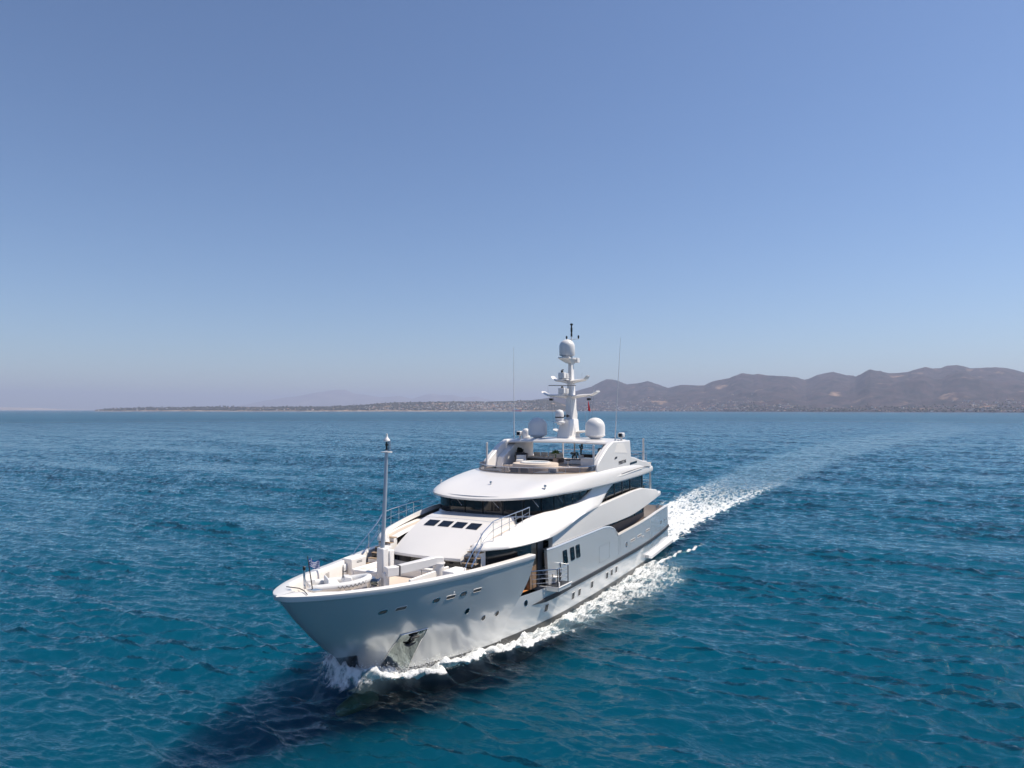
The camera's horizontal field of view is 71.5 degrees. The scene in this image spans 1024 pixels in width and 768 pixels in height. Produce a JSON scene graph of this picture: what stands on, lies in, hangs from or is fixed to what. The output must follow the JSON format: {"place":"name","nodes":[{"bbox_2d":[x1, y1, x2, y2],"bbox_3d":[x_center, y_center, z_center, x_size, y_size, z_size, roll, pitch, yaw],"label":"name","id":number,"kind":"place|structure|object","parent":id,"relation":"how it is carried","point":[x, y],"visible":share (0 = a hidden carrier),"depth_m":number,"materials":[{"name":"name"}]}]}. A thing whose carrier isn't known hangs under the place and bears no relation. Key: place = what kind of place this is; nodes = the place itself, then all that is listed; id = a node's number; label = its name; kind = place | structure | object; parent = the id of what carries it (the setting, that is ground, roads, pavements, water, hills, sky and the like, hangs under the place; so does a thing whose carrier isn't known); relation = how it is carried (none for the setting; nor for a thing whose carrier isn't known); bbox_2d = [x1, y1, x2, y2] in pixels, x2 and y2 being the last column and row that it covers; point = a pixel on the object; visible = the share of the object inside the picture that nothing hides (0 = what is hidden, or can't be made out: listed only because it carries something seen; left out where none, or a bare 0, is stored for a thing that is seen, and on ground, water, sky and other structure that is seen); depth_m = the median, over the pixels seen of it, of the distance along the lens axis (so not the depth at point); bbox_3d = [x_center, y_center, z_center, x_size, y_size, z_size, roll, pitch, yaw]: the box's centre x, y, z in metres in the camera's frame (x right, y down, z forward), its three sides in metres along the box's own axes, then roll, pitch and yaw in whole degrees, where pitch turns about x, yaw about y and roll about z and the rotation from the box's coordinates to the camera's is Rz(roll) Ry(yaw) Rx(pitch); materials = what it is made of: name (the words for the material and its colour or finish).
{"place":"outdoors","nodes":[
{"label":"outdoors","id":0,"kind":"place"},
{"bbox_2d":[0,407,74,409],"bbox_3d":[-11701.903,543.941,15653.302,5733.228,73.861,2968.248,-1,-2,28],"label":"distant coast","id":1,"kind":"structure","parent":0,"point":[10,408],"depth_m":15519.37},
{"bbox_2d":[95,400,565,410],"bbox_3d":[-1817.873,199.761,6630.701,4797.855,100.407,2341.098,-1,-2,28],"label":"peninsula","id":2,"kind":"object","parent":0,"point":[558,406],"visible":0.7,"depth_m":6296.73},
{"bbox_2d":[98,410,565,411],"bbox_3d":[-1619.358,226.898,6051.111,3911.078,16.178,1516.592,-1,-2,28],"label":"cliff shore","id":3,"kind":"structure","parent":0,"point":[352,411],"depth_m":6003.09,"materials":[{"name":"brown stone"}]},
{"bbox_2d":[234,390,492,406],"bbox_3d":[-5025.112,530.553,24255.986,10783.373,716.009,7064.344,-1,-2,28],"label":"distant mountains","id":4,"kind":"structure","parent":0,"point":[335,398],"depth_m":24078.69,"materials":[{"name":"grey stone"}]},
{"bbox_2d":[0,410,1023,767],"bbox_3d":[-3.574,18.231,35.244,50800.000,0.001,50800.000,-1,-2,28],"label":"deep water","id":5,"kind":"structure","parent":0,"point":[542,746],"depth_m":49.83,"materials":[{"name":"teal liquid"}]},
{"bbox_2d":[0,410,1023,767],"bbox_3d":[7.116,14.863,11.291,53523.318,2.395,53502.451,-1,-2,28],"label":"sea","id":6,"kind":"structure","parent":0,"point":[678,522],"depth_m":121.32,"materials":[{"name":"blue liquid"}]},
{"bbox_2d":[323,643,525,681],"bbox_3d":[-6.761,15.422,42.780,12.314,1.474,10.019,-1,-2,28],"label":"spray","id":7,"kind":"object","parent":6,"relation":"on","point":[418,664],"visible":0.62,"depth_m":39.61,"materials":[{"name":"white liquid"}]},
{"bbox_2d":[273,323,672,716],"bbox_3d":[1.735,6.665,58.635,11.940,25.300,55.110,-1,-2,28],"label":"motor yacht","id":8,"kind":"object","parent":6,"relation":"on","point":[457,570],"visible":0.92,"depth_m":47.34,"materials":[{"name":"white metal"}]},
{"bbox_2d":[309,558,319,568],"bbox_3d":[-10.049,9.144,36.131,0.575,0.564,0.121,1,-2,-30],"label":"greek flag","id":9,"kind":"object","parent":8,"relation":"attached to","point":[314,565],"visible":1,"depth_m":36.15,"materials":[{"name":"blue fabric"}]},
{"bbox_2d":[306,573,371,591],"bbox_3d":[-9.409,10.837,38.697,3.616,1.083,1.801,1,-2,-25],"label":"inflatable boat","id":10,"kind":"object","parent":8,"relation":"on","point":[342,583],"visible":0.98,"depth_m":38.34,"materials":[{"name":"white rubber"}]},
{"bbox_2d":[471,544,530,565],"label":"deckhouse window","id":11,"kind":"structure","parent":8,"relation":"in","point":[494,556],"depth_m":45.21,"materials":[{"name":"black glass"}]},
{"bbox_2d":[515,447,524,454],"bbox_3d":[0.770,6.472,64.923,0.904,1.539,0.915,1,-2,-32],"label":"dark shrub","id":12,"kind":"object","parent":8,"relation":"on","point":[519,449],"visible":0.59,"depth_m":64.87,"materials":[{"name":"green plant"}]},
{"bbox_2d":[514,452,527,461],"bbox_3d":[0.828,6.673,63.703,1.234,1.050,1.110,0,-2,3],"label":"armchair","id":13,"kind":"object","parent":8,"relation":"on","point":[519,458],"visible":0.84,"depth_m":63.90,"materials":[{"name":"white fabric"}]},
{"bbox_2d":[526,543,536,589],"bbox_3d":[1.334,12.209,48.642,0.300,3.500,1.030,-1,-2,28],"label":"deckhouse door","id":14,"kind":"structure","parent":8,"relation":"in","point":[531,584],"depth_m":48.55,"materials":[{"name":"brown wood"}]},
{"bbox_2d":[527,452,563,462],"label":"sofa","id":15,"kind":"object","parent":8,"relation":"on","point":[540,456],"visible":0.73,"depth_m":66.60,"materials":[{"name":"beige fabric"}]},
{"bbox_2d":[551,450,560,462],"bbox_3d":[3.811,6.431,62.449,0.786,1.442,0.907,-2,-3,44],"label":"potted palm","id":16,"kind":"object","parent":8,"relation":"on","point":[555,459],"visible":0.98,"depth_m":62.27,"materials":[{"name":"green plant"}]},
{"bbox_2d":[563,458,580,463],"bbox_3d":[5.710,6.968,63.995,1.900,0.420,1.100,-1,-2,28],"label":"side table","id":17,"kind":"object","parent":8,"relation":"on","point":[574,461],"visible":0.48,"depth_m":63.55,"materials":[{"name":"plastic"}]},
{"bbox_2d":[578,444,583,458],"bbox_3d":[6.196,6.023,63.771,0.526,1.453,0.540,-1,-2,28],"label":"potted cactus","id":18,"kind":"object","parent":17,"relation":"on","point":[580,455],"visible":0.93,"depth_m":63.70,"materials":[{"name":"green plant"}]},
{"bbox_2d":[580,458,592,465],"bbox_3d":[6.781,6.809,62.071,1.420,0.660,1.120,-1,-2,28],"label":"bar counter","id":19,"kind":"object","parent":8,"relation":"on","point":[586,461],"visible":0.54,"depth_m":61.66,"materials":[{"name":"white"}]},
{"bbox_2d":[582,454,596,457],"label":"sofa","id":20,"kind":"object","parent":8,"relation":"on","point":[588,455],"visible":0.1,"depth_m":65.88,"materials":[{"name":"grey wicker"}]},
{"bbox_2d":[0,0,1023,409],"label":"sky","id":21,"kind":"structure","parent":0,"point":[203,203],"materials":[{"name":"blue"}]},
{"bbox_2d":[553,568,561,582],"bbox_3d":[3.177,13.507,49.944,0.600,0.962,0.559,0,-2,13],"label":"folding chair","id":22,"kind":"object","parent":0,"point":[560,574],"visible":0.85,"depth_m":49.89,"materials":[{"name":"white fabric"}]},
{"bbox_2d":[536,365,1023,412],"bbox_3d":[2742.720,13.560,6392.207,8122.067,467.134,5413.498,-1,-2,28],"label":"hills","id":23,"kind":"structure","parent":0,"point":[952,385],"depth_m":6379.73,"materials":[{"name":"grey stone"}]},
{"bbox_2d":[104,399,1023,411],"bbox_3d":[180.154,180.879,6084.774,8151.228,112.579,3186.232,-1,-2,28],"label":"coastal wood","id":24,"kind":"object","parent":23,"relation":"on","point":[832,409],"visible":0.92,"depth_m":6055.31,"materials":[{"name":"green plant"}]},
{"bbox_2d":[115,394,1023,411],"bbox_3d":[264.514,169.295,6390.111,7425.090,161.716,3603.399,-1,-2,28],"label":"hillside town","id":25,"kind":"object","parent":23,"relation":"on","point":[691,408],"visible":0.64,"depth_m":6034.01,"materials":[{"name":"white"}]}
]}

